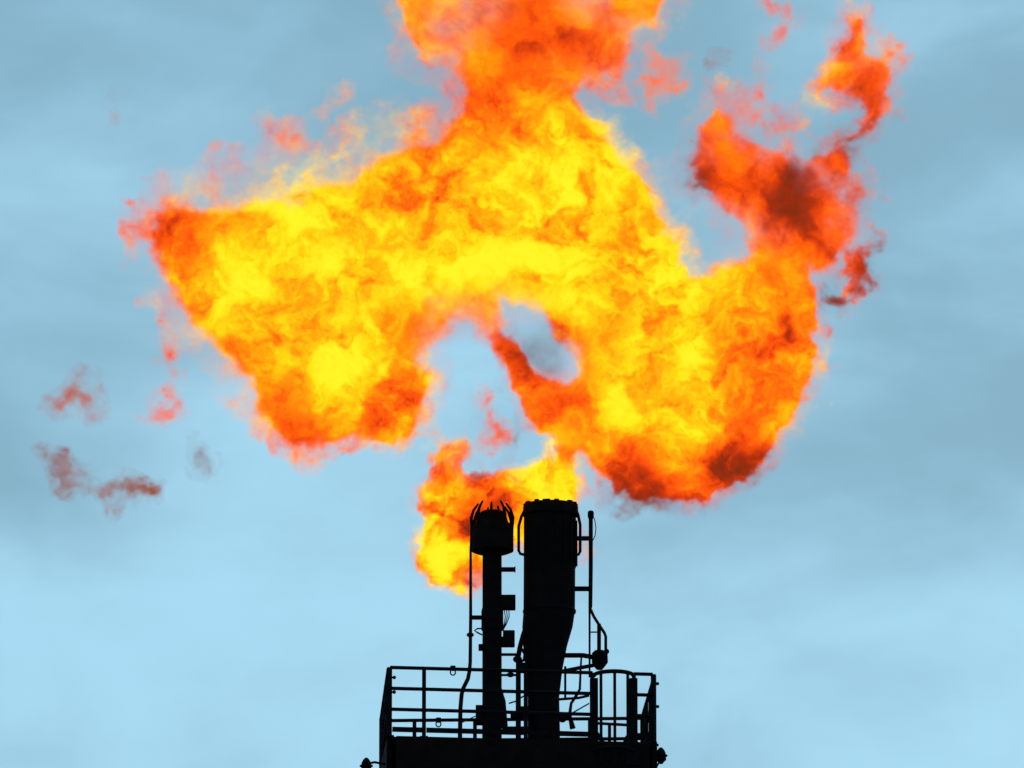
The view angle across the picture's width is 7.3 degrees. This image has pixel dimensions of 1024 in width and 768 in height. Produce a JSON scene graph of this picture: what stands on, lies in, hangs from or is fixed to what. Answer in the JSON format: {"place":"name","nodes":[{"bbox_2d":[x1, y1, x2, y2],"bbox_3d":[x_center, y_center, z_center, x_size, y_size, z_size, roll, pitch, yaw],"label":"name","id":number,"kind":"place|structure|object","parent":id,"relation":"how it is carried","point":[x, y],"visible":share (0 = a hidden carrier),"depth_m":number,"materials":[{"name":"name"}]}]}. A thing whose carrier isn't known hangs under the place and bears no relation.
{"place":"outdoors","nodes":[
{"label":"outdoors","id":0,"kind":"place"},
{"bbox_2d":[0,0,1023,767],"label":"sky","id":1,"kind":"structure","parent":0,"point":[291,291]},
{"label":"ground","id":2,"kind":"structure","parent":0,"visible":0},
{"bbox_3d":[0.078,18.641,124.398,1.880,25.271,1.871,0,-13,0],"label":"support tower","id":3,"kind":"object","parent":2,"relation":"on","visible":0},
{"bbox_2d":[380,736,656,767],"bbox_3d":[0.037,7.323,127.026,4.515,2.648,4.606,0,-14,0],"label":"service platform","id":4,"kind":"structure","parent":3,"relation":"attached to","point":[425,752],"depth_m":125.29,"materials":[{"name":"metal"}]},
{"bbox_2d":[360,758,385,767],"bbox_3d":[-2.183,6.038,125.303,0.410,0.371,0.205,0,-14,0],"label":"floodlight","id":5,"kind":"object","parent":4,"relation":"attached to","point":[366,763],"visible":1,"depth_m":125.28,"materials":[{"name":"metal"}]},
{"bbox_2d":[379,667,387,767],"bbox_3d":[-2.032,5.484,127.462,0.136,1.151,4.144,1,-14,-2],"label":"guardrail","id":6,"kind":"object","parent":4,"relation":"on","point":[383,725],"visible":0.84,"depth_m":127.16,"materials":[{"name":"metal"}]},
{"bbox_2d":[458,526,483,736],"bbox_3d":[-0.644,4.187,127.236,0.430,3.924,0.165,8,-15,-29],"label":"ignition conduit","id":7,"kind":"object","parent":4,"relation":"on","point":[470,634],"visible":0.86,"depth_m":127.21,"materials":[{"name":"metal"}]},
{"bbox_2d":[386,666,593,740],"bbox_3d":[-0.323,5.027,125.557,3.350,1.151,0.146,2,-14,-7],"label":"guardrail","id":8,"kind":"object","parent":4,"relation":"on","point":[424,730],"visible":1,"depth_m":125.51,"materials":[{"name":"metal"}]},
{"bbox_2d":[450,665,455,675],"bbox_3d":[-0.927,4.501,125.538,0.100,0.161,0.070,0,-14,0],"label":"shackle","id":9,"kind":"object","parent":8,"relation":"attached to","point":[452,667],"visible":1,"depth_m":125.52,"materials":[{"name":"paint"}]},
{"bbox_2d":[470,500,515,738],"bbox_3d":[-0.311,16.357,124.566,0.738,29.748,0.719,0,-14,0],"label":"pilot burner","id":10,"kind":"object","parent":4,"relation":"on","point":[492,537],"visible":0.99,"depth_m":127.55,"materials":[{"name":"metal"}]},
{"bbox_2d":[499,626,529,738],"bbox_3d":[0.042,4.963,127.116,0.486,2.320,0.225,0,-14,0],"label":"gas manifold","id":11,"kind":"object","parent":4,"relation":"on","point":[518,660],"visible":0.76,"depth_m":127.14,"materials":[{"name":"metal"}]},
{"bbox_2d":[392,717,640,741],"bbox_3d":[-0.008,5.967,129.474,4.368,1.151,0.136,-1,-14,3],"label":"guardrail","id":12,"kind":"object","parent":4,"relation":"on","point":[414,721],"visible":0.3,"depth_m":129.54,"materials":[{"name":"metal"}]},
{"bbox_2d":[435,717,441,726],"bbox_3d":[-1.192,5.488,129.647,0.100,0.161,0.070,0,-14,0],"label":"shackle","id":13,"kind":"object","parent":12,"relation":"attached to","point":[438,719],"visible":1,"depth_m":129.63,"materials":[{"name":"paint"}]},
{"bbox_2d":[517,498,581,739],"bbox_3d":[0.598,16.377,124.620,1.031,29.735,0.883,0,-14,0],"label":"flare pipe","id":14,"kind":"object","parent":4,"relation":"on","point":[551,554],"visible":0.77,"depth_m":127.42,"materials":[{"name":"metal"}]},
{"bbox_2d":[559,650,607,728],"bbox_3d":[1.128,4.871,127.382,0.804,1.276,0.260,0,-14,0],"label":"control valve","id":15,"kind":"object","parent":14,"relation":"attached to","point":[599,658],"visible":0.79,"depth_m":127.40,"materials":[{"name":"metal"}]},
{"bbox_2d":[575,510,608,677],"bbox_3d":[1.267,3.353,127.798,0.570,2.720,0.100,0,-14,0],"label":"thermocouple pole","id":16,"kind":"object","parent":14,"relation":"attached to","point":[590,539],"visible":0.99,"depth_m":127.78,"materials":[{"name":"metal"}]},
{"bbox_2d":[590,669,637,767],"bbox_3d":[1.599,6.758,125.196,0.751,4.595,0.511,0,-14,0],"label":"ladder cage","id":17,"kind":"object","parent":4,"relation":"attached to","point":[629,745],"visible":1,"depth_m":125.54,"materials":[{"name":"paint"}]},
{"bbox_2d":[632,672,658,744],"bbox_3d":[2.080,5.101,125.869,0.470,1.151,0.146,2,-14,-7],"label":"guardrail","id":18,"kind":"object","parent":4,"relation":"on","point":[651,735],"visible":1,"depth_m":125.86,"materials":[{"name":"metal"}]},
{"bbox_2d":[640,674,658,745],"bbox_3d":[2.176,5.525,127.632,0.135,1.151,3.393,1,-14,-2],"label":"guardrail","id":19,"kind":"object","parent":4,"relation":"on","point":[645,724],"visible":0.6,"depth_m":127.74,"materials":[{"name":"metal"}]},
{"bbox_2d":[649,747,667,766],"bbox_3d":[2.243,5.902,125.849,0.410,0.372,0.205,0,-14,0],"label":"floodlight","id":20,"kind":"object","parent":4,"relation":"attached to","point":[662,755],"visible":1,"depth_m":125.80,"materials":[{"name":"metal"}]}
]}

